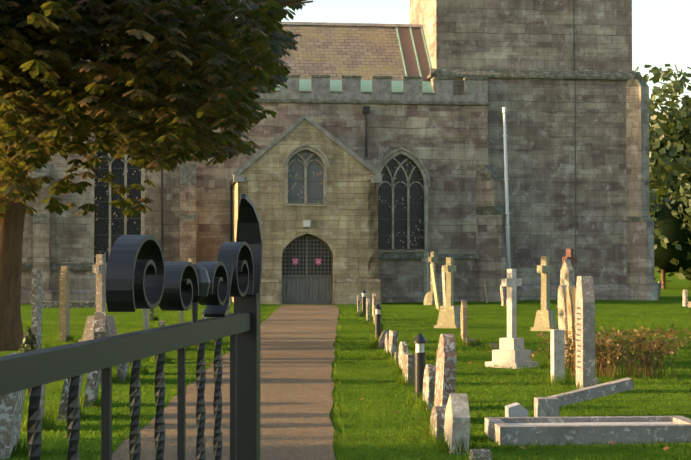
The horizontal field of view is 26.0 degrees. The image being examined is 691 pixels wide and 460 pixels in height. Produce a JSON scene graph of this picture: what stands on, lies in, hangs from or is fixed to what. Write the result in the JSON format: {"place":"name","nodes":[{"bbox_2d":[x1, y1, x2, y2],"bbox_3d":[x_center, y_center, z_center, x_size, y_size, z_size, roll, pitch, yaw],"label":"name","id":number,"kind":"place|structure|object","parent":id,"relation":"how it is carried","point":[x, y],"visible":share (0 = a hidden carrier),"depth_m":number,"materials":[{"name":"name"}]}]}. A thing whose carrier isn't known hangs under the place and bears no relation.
{"place":"outdoors","nodes":[
{"label":"outdoors","id":0,"kind":"place"},
{"bbox_2d":[0,0,225,83],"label":"chestnut inner shade","id":1,"kind":"object","parent":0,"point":[25,3],"visible":0.07,"depth_m":28.41,"materials":[{"name":"green plant"}]},
{"bbox_2d":[112,305,339,459],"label":"path","id":2,"kind":"structure","parent":0,"point":[297,355],"depth_m":19.98,"materials":[{"name":"beige stone"}]},
{"bbox_2d":[0,271,690,459],"bbox_3d":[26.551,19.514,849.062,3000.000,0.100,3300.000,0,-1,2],"label":"ground","id":3,"kind":"structure","parent":0,"point":[670,297],"depth_m":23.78,"materials":[{"name":"green plant"}]},
{"bbox_2d":[0,353,24,458],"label":"headstone","id":4,"kind":"object","parent":3,"relation":"on","point":[11,407],"visible":0.56,"depth_m":14.00,"materials":[{"name":"grey stone"}]},
{"bbox_2d":[19,327,38,352],"bbox_3d":[-5.732,2.127,27.077,0.444,0.765,0.501,0,-1,2],"label":"yew shrub","id":5,"kind":"object","parent":3,"relation":"on","point":[29,339],"visible":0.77,"depth_m":27.02,"materials":[{"name":"green plant"}]},
{"bbox_2d":[32,269,41,349],"bbox_3d":[-5.738,1.700,27.826,0.100,1.949,0.550,0,-1,-2],"label":"headstone","id":6,"kind":"object","parent":3,"relation":"on","point":[37,302],"visible":0.64,"depth_m":27.59,"materials":[{"name":"grey stone"}]},
{"bbox_2d":[40,384,44,421],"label":"headstone","id":7,"kind":"object","parent":3,"relation":"on","point":[42,400],"visible":0.02,"depth_m":16.58,"materials":[{"name":"grey stone"}]},
{"bbox_2d":[59,266,69,341],"bbox_3d":[-6.584,1.831,35.077,0.140,1.988,0.600,0,-1,-1],"label":"headstone","id":8,"kind":"object","parent":3,"relation":"on","point":[64,308],"visible":0.9,"depth_m":34.79,"materials":[{"name":"beige stone"}]},
{"bbox_2d":[42,301,95,307],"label":"ledger stone","id":9,"kind":"object","parent":3,"relation":"on","point":[73,304],"visible":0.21,"depth_m":59.60,"materials":[{"name":"grey stone"}]},
{"bbox_2d":[57,374,83,420],"bbox_3d":[-3.243,1.974,17.655,0.150,0.985,0.620,10,-2,-4],"label":"headstone","id":10,"kind":"object","parent":3,"relation":"on","point":[63,403],"visible":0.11,"depth_m":17.34,"materials":[{"name":"grey stone"}]},
{"bbox_2d":[83,370,100,407],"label":"headstone","id":11,"kind":"object","parent":3,"relation":"on","point":[92,385],"visible":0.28,"depth_m":18.89,"materials":[{"name":"grey stone"}]},
{"bbox_2d":[78,254,117,341],"bbox_3d":[-5.495,1.621,33.593,0.740,2.147,0.740,0,-1,14],"label":"cross monument","id":12,"kind":"object","parent":3,"relation":"on","point":[99,268],"visible":0.62,"depth_m":33.50,"materials":[{"name":"stone"}]},
{"bbox_2d":[93,312,108,384],"bbox_3d":[-3.680,1.905,22.665,0.170,1.326,0.750,-3,-1,-5],"label":"headstone","id":13,"kind":"object","parent":3,"relation":"on","point":[101,328],"visible":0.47,"depth_m":22.45,"materials":[{"name":"grey stone"}]},
{"bbox_2d":[117,363,127,381],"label":"headstone","id":14,"kind":"object","parent":3,"relation":"on","point":[122,369],"visible":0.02,"depth_m":22.86,"materials":[{"name":"grey stone"}]},
{"bbox_2d":[0,194,262,459],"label":"iron gate","id":15,"kind":"structure","parent":3,"relation":"on","point":[149,278],"depth_m":2.10,"materials":[{"name":"black metal"}]},
{"bbox_2d":[142,309,148,329],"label":"headstone","id":16,"kind":"object","parent":3,"relation":"on","point":[145,319],"depth_m":32.57,"materials":[{"name":"grey stone"}]},
{"bbox_2d":[150,309,153,319],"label":"headstone","id":17,"kind":"object","parent":3,"relation":"on","point":[152,313],"depth_m":46.52,"materials":[{"name":"beige stone"}]},
{"bbox_2d":[0,0,312,350],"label":"chestnut","id":18,"kind":"object","parent":3,"relation":"on","point":[176,107],"depth_m":27.49,"materials":[{"name":"green plant"}]},
{"bbox_2d":[159,321,164,326],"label":"headstone","id":19,"kind":"object","parent":3,"relation":"on","point":[161,323],"visible":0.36,"depth_m":26.76,"materials":[{"name":"grey stone"}]},
{"bbox_2d":[179,311,183,322],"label":"headstone","id":20,"kind":"object","parent":3,"relation":"on","point":[181,313],"depth_m":30.75,"materials":[{"name":"beige stone"}]},
{"bbox_2d":[21,102,487,303],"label":"aisle wall","id":21,"kind":"structure","parent":3,"relation":"on","point":[447,145],"depth_m":68.29,"materials":[{"name":"grey stone"}]},
{"bbox_2d":[22,74,488,270],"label":"string courses","id":22,"kind":"object","parent":21,"relation":"attached to","point":[187,173],"visible":0.48,"depth_m":68.17,"materials":[{"name":"stone"}]},
{"bbox_2d":[89,140,429,265],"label":"window frames","id":23,"kind":"structure","parent":21,"relation":"attached to","point":[415,159],"depth_m":68.68,"materials":[{"name":"stone"}]},
{"bbox_2d":[94,148,422,262],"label":"window glass","id":24,"kind":"object","parent":23,"relation":"in","point":[101,219],"visible":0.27,"depth_m":68.75,"materials":[{"name":"black glass"}]},
{"bbox_2d":[161,106,369,251],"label":"downpipes","id":25,"kind":"object","parent":21,"relation":"attached to","point":[366,110],"visible":0.69,"depth_m":67.47,"materials":[{"name":"black metal"}]},
{"bbox_2d":[257,77,487,101],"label":"parapet","id":26,"kind":"structure","parent":21,"relation":"on","point":[475,90],"depth_m":68.59,"materials":[{"name":"grey stone"}]},
{"bbox_2d":[231,119,380,303],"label":"porch","id":27,"kind":"object","parent":3,"relation":"on","point":[344,225],"visible":0.79,"depth_m":64.14,"materials":[{"name":"stone"}]},
{"bbox_2d":[282,143,328,205],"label":"porch window frame","id":28,"kind":"object","parent":27,"relation":"attached to","point":[321,154],"visible":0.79,"depth_m":64.13,"materials":[{"name":"grey stone"}]},
{"bbox_2d":[288,150,322,202],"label":"porch window glass","id":29,"kind":"object","parent":28,"relation":"in","point":[296,181],"visible":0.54,"depth_m":64.30,"materials":[{"name":"grey glass"}]},
{"bbox_2d":[304,221,309,225],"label":"porch lamp lens","id":30,"kind":"object","parent":27,"relation":"attached to","point":[306,223],"visible":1,"depth_m":63.88,"materials":[{"name":"white glass"}]},
{"bbox_2d":[232,114,382,182],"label":"gable coping","id":31,"kind":"object","parent":27,"relation":"on","point":[237,177],"visible":0.81,"depth_m":64.07,"materials":[{"name":"grey stone"}]},
{"bbox_2d":[282,234,332,303],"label":"door frame","id":32,"kind":"object","parent":27,"relation":"attached to","point":[306,276],"visible":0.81,"depth_m":64.38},
{"bbox_2d":[282,235,330,299],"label":"door","id":33,"kind":"structure","parent":32,"relation":"in","point":[294,288],"depth_m":64.41,"materials":[{"name":"grey wood"}]},
{"bbox_2d":[292,258,320,265],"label":"shields","id":34,"kind":"object","parent":32,"relation":"attached to","point":[316,261],"visible":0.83,"depth_m":64.36,"materials":[{"name":"pink"}]},
{"bbox_2d":[1,311,687,458],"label":"fallen leaves","id":35,"kind":"object","parent":3,"relation":"on","point":[665,448],"visible":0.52,"depth_m":18.24,"materials":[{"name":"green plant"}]},
{"bbox_2d":[357,294,359,316],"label":"headstone","id":36,"kind":"object","parent":3,"relation":"on","point":[358,302],"visible":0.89,"depth_m":49.81,"materials":[{"name":"grey stone"}]},
{"bbox_2d":[361,289,365,312],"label":"bollard light","id":37,"kind":"object","parent":3,"relation":"on","point":[363,303],"visible":0.79,"depth_m":50.60,"materials":[{"name":"black metal"}]},
{"bbox_2d":[366,297,369,322],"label":"headstone","id":38,"kind":"object","parent":3,"relation":"on","point":[368,308],"visible":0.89,"depth_m":44.25,"materials":[{"name":"beige stone"}]},
{"bbox_2d":[372,293,376,323],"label":"headstone","id":39,"kind":"object","parent":3,"relation":"on","point":[374,302],"visible":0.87,"depth_m":41.96,"materials":[{"name":"beige stone"}]},
{"bbox_2d":[374,304,381,337],"bbox_3d":[0.744,2.175,34.385,0.170,0.972,0.170,0,-1,2],"label":"bollard light","id":40,"kind":"object","parent":3,"relation":"on","point":[378,323],"visible":0.85,"depth_m":34.33,"materials":[{"name":"black metal"}]},
{"bbox_2d":[378,330,387,348],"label":"headstone","id":41,"kind":"object","parent":3,"relation":"on","point":[382,338],"visible":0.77,"depth_m":31.56,"materials":[{"name":"grey stone"}]},
{"bbox_2d":[384,333,388,351],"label":"headstone","id":42,"kind":"object","parent":3,"relation":"on","point":[386,341],"visible":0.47,"depth_m":29.13,"materials":[{"name":"beige stone"}]},
{"bbox_2d":[388,330,397,356],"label":"headstone","id":43,"kind":"object","parent":3,"relation":"on","point":[393,341],"visible":0.57,"depth_m":28.35,"materials":[{"name":"beige stone"}]},
{"bbox_2d":[394,352,398,364],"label":"headstone","id":44,"kind":"object","parent":3,"relation":"on","point":[397,357],"visible":0.34,"depth_m":26.72,"materials":[{"name":"grey stone"}]},
{"bbox_2d":[399,341,407,368],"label":"headstone","id":45,"kind":"object","parent":3,"relation":"on","point":[403,347],"visible":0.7,"depth_m":24.55,"materials":[{"name":"grey stone"}]},
{"bbox_2d":[402,353,414,385],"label":"headstone","id":46,"kind":"object","parent":3,"relation":"on","point":[408,363],"visible":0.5,"depth_m":22.27,"materials":[{"name":"grey stone"}]},
{"bbox_2d":[413,333,426,399],"bbox_3d":[0.974,1.848,19.564,0.178,1.010,0.178,0,-1,2],"label":"bollard light","id":47,"kind":"object","parent":3,"relation":"on","point":[419,360],"visible":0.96,"depth_m":19.50,"materials":[{"name":"black metal"}]},
{"bbox_2d":[416,343,423,351],"bbox_3d":[0.974,1.539,19.570,0.114,0.119,0.114,0,-1,2],"label":"bollard lens","id":48,"kind":"object","parent":47,"relation":"attached to","point":[419,347],"visible":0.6,"depth_m":19.52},
{"bbox_2d":[422,252,428,297],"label":"cross monument","id":49,"kind":"object","parent":3,"relation":"on","point":[426,272],"visible":0.71,"depth_m":66.37,"materials":[{"name":"grey stone"}]},
{"bbox_2d":[422,364,435,409],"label":"headstone","id":50,"kind":"object","parent":3,"relation":"on","point":[429,381],"visible":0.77,"depth_m":18.58,"materials":[{"name":"grey stone"}]},
{"bbox_2d":[424,252,441,304],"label":"cross monument","id":51,"kind":"object","parent":3,"relation":"on","point":[429,298],"visible":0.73,"depth_m":63.65,"materials":[{"name":"beige stone"}]},
{"bbox_2d":[430,263,439,310],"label":"headstone","id":52,"kind":"object","parent":3,"relation":"on","point":[435,287],"visible":0.89,"depth_m":54.88,"materials":[{"name":"beige stone"}]},
{"bbox_2d":[430,406,445,441],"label":"headstone","id":53,"kind":"object","parent":3,"relation":"on","point":[437,418],"visible":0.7,"depth_m":15.43,"materials":[{"name":"grey stone"}]},
{"bbox_2d":[442,266,445,305],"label":"headstone","id":54,"kind":"object","parent":3,"relation":"on","point":[444,286],"visible":0.4,"depth_m":51.49,"materials":[{"name":"beige stone"}]},
{"bbox_2d":[434,334,456,405],"bbox_3d":[1.150,1.829,17.320,0.140,1.254,0.660,3,-1,-4],"label":"headstone","id":55,"kind":"object","parent":3,"relation":"on","point":[446,361],"visible":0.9,"depth_m":17.10,"materials":[{"name":"grey stone"}]},
{"bbox_2d":[434,257,459,327],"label":"cross monument","id":56,"kind":"object","parent":3,"relation":"on","point":[449,315],"visible":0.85,"depth_m":40.88,"materials":[{"name":"beige stone"}]},
{"bbox_2d":[444,393,469,453],"bbox_3d":[1.092,2.004,14.711,0.170,0.796,0.560,3,-1,-4],"label":"headstone","id":57,"kind":"object","parent":3,"relation":"on","point":[457,421],"visible":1,"depth_m":14.48,"materials":[{"name":"grey stone"}]},
{"bbox_2d":[460,300,467,340],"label":"headstone","id":58,"kind":"object","parent":3,"relation":"on","point":[463,323],"visible":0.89,"depth_m":33.46,"materials":[{"name":"beige stone"}]},
{"bbox_2d":[465,338,475,345],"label":"headstone","id":59,"kind":"object","parent":3,"relation":"on","point":[470,339],"visible":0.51,"depth_m":32.78,"materials":[{"name":"grey stone"}]},
{"bbox_2d":[469,449,491,459],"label":"headstone","id":60,"kind":"object","parent":3,"relation":"on","point":[483,453],"visible":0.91,"depth_m":13.22,"materials":[{"name":"grey stone"}]},
{"bbox_2d":[483,282,487,302],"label":"headstone","id":61,"kind":"object","parent":3,"relation":"on","point":[485,293],"visible":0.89,"depth_m":66.16,"materials":[{"name":"grey stone"}]},
{"bbox_2d":[475,181,511,301],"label":"buttress","id":62,"kind":"structure","parent":3,"relation":"on","point":[491,267],"depth_m":68.59,"materials":[{"name":"grey stone"}]},
{"bbox_2d":[476,165,504,214],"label":"aisle buttress caps","id":63,"kind":"object","parent":62,"relation":"on","point":[487,173],"visible":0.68,"depth_m":68.80,"materials":[{"name":"grey stone"}]},
{"bbox_2d":[490,343,498,351],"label":"headstone","id":64,"kind":"object","parent":3,"relation":"on","point":[493,344],"visible":0.12,"depth_m":30.92,"materials":[{"name":"grey stone"}]},
{"bbox_2d":[500,285,504,305],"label":"headstone","id":65,"kind":"object","parent":3,"relation":"on","point":[502,294],"visible":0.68,"depth_m":61.14,"materials":[{"name":"beige stone"}]},
{"bbox_2d":[502,107,510,268],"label":"flagpole","id":66,"kind":"object","parent":3,"relation":"on","point":[504,112],"visible":0.88,"depth_m":68.46,"materials":[{"name":"white metal"}]},
{"bbox_2d":[485,269,538,368],"bbox_3d":[2.956,1.621,26.622,0.680,1.856,0.680,-1,-2,42],"label":"cross monument","id":67,"kind":"object","parent":3,"relation":"on","point":[511,350],"visible":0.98,"depth_m":26.54,"materials":[{"name":"beige stone"}]},
{"bbox_2d":[505,402,527,416],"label":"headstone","id":68,"kind":"object","parent":3,"relation":"on","point":[516,409],"visible":0.82,"depth_m":16.59,"materials":[{"name":"grey stone"}]},
{"bbox_2d":[410,0,631,299],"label":"tower","id":69,"kind":"structure","parent":3,"relation":"on","point":[509,35],"depth_m":70.26,"materials":[{"name":"stone"}]},
{"bbox_2d":[427,68,641,79],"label":"tower strings","id":70,"kind":"object","parent":69,"relation":"attached to","point":[553,74],"visible":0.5,"depth_m":70.11},
{"bbox_2d":[573,0,575,285],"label":"lightning conductor","id":71,"kind":"object","parent":69,"relation":"attached to","point":[575,142],"visible":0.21,"depth_m":70.29,"materials":[{"name":"grey"}]},
{"bbox_2d":[531,256,558,331],"bbox_3d":[5.278,1.755,39.523,0.580,2.127,0.660,-1,-1,34],"label":"cross monument","id":72,"kind":"object","parent":3,"relation":"on","point":[545,316],"visible":0.79,"depth_m":39.42,"materials":[{"name":"beige stone"}]},
{"bbox_2d":[534,397,558,416],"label":"grave block","id":73,"kind":"structure","parent":3,"relation":"on","point":[546,406],"depth_m":16.79,"materials":[{"name":"stone"}]},
{"bbox_2d":[551,329,564,383],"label":"headstone","id":74,"kind":"object","parent":3,"relation":"on","point":[557,353],"visible":0.64,"depth_m":22.53,"materials":[{"name":"grey stone"}]},
{"bbox_2d":[558,285,568,364],"bbox_3d":[4.025,1.839,27.506,0.090,1.658,0.620,-2,-1,-4],"label":"headstone","id":75,"kind":"object","parent":3,"relation":"on","point":[562,315],"visible":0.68,"depth_m":27.37,"materials":[{"name":"beige stone"}]},
{"bbox_2d":[556,249,576,307],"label":"cross monument","id":76,"kind":"object","parent":3,"relation":"on","point":[570,255],"visible":0.21,"depth_m":58.90,"materials":[{"name":"stone"}]},
{"bbox_2d":[560,259,573,285],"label":"headstone","id":77,"kind":"object","parent":3,"relation":"on","point":[566,274],"visible":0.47,"depth_m":33.80,"materials":[{"name":"beige stone"}]},
{"bbox_2d":[565,286,575,358],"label":"headstone","id":78,"kind":"object","parent":3,"relation":"on","point":[570,318],"visible":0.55,"depth_m":26.91,"materials":[{"name":"beige stone"}]},
{"bbox_2d":[571,286,575,341],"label":"headstone","id":79,"kind":"object","parent":3,"relation":"on","point":[573,291],"visible":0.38,"depth_m":26.62,"materials":[{"name":"beige stone"}]},
{"bbox_2d":[576,276,594,388],"bbox_3d":[3.382,1.593,21.119,0.170,1.884,0.500,0,-1,-3],"label":"headstone","id":80,"kind":"object","parent":3,"relation":"on","point":[585,303],"visible":0.75,"depth_m":20.88,"materials":[{"name":"stone"}]},
{"bbox_2d":[576,307,580,367],"bbox_3d":[3.297,1.520,21.114,0.005,0.854,0.340,0,-1,-4],"label":"inscription","id":81,"kind":"object","parent":80,"relation":"attached to","point":[578,339],"visible":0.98,"depth_m":21.15,"materials":[{"name":"grey"}]},
{"bbox_2d":[484,416,690,444],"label":"grave kerb","id":82,"kind":"structure","parent":3,"relation":"on","point":[501,430],"depth_m":15.23,"materials":[{"name":"stone"}]},
{"bbox_2d":[548,377,633,406],"bbox_3d":[2.864,1.946,17.783,1.100,0.120,0.220,-13,0,-4],"label":"fallen gravestone","id":83,"kind":"object","parent":3,"relation":"on","point":[595,391],"visible":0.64,"depth_m":17.69,"materials":[{"name":"stone"}]},
{"bbox_2d":[507,422,677,424],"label":"grave chippings","id":84,"kind":"object","parent":3,"relation":"on","point":[599,423],"visible":0.08,"depth_m":15.91,"materials":[{"name":"white gravel"}]},
{"bbox_2d":[530,324,690,377],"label":"hedge","id":85,"kind":"object","parent":3,"relation":"on","point":[612,352],"depth_m":23.89,"materials":[{"name":"brown plant"}]},
{"bbox_2d":[625,86,657,299],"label":"buttress","id":86,"kind":"structure","parent":3,"relation":"on","point":[640,283],"depth_m":70.32,"materials":[{"name":"grey stone"}]},
{"bbox_2d":[626,78,653,221],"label":"tower buttress caps","id":87,"kind":"object","parent":86,"relation":"on","point":[634,82],"visible":0.71,"depth_m":70.41,"materials":[{"name":"grey stone"}]},
{"bbox_2d":[658,283,661,298],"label":"headstone","id":88,"kind":"object","parent":3,"relation":"on","point":[659,287],"visible":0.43,"depth_m":73.16,"materials":[{"name":"grey stone"}]},
{"bbox_2d":[632,63,690,203],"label":"tree","id":89,"kind":"object","parent":3,"relation":"on","point":[658,121],"depth_m":109.48,"materials":[{"name":"green plant"}]},
{"bbox_2d":[649,182,690,288],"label":"foliage","id":90,"kind":"object","parent":3,"relation":"on","point":[686,203],"depth_m":96.10,"materials":[{"name":"green plant"}]},
{"bbox_2d":[649,104,690,196],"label":"shade tree","id":91,"kind":"object","parent":3,"relation":"on","point":[674,165],"visible":0.12,"depth_m":111.20,"materials":[{"name":"green plant"}]},
{"bbox_2d":[650,195,690,272],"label":"shade bush","id":92,"kind":"object","parent":3,"relation":"on","point":[668,222],"visible":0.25,"depth_m":96.37,"materials":[{"name":"green plant"}]},
{"bbox_2d":[670,266,690,280],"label":"foliage","id":93,"kind":"object","parent":3,"relation":"on","point":[687,271],"visible":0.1,"depth_m":101.78,"materials":[{"name":"green plant"}]},
{"bbox_2d":[682,289,687,305],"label":"headstone","id":94,"kind":"object","parent":3,"relation":"on","point":[684,297],"visible":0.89,"depth_m":61.88,"materials":[{"name":"beige stone"}]},
{"bbox_2d":[275,27,432,92],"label":"copper gutter","id":95,"kind":"object","parent":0,"point":[335,85],"visible":0.23,"depth_m":69.51,"materials":[{"name":"green metal"}]},
{"bbox_2d":[73,25,405,103],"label":"roof","id":96,"kind":"structure","parent":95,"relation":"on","point":[364,52],"depth_m":71.28,"materials":[{"name":"tile"}]},
{"bbox_2d":[247,22,422,26],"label":"ridge","id":97,"kind":"structure","parent":96,"relation":"on","point":[351,24],"depth_m":73.01,"materials":[{"name":"beige stone"}]},
{"bbox_2d":[398,27,431,80],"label":"roof flashing","id":98,"kind":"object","parent":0,"point":[409,55],"depth_m":71.80,"materials":[{"name":"metal"}]},
{"bbox_2d":[204,0,690,124],"label":"sky","id":99,"kind":"structure","parent":0,"point":[661,29],"materials":[{"name":"white"}]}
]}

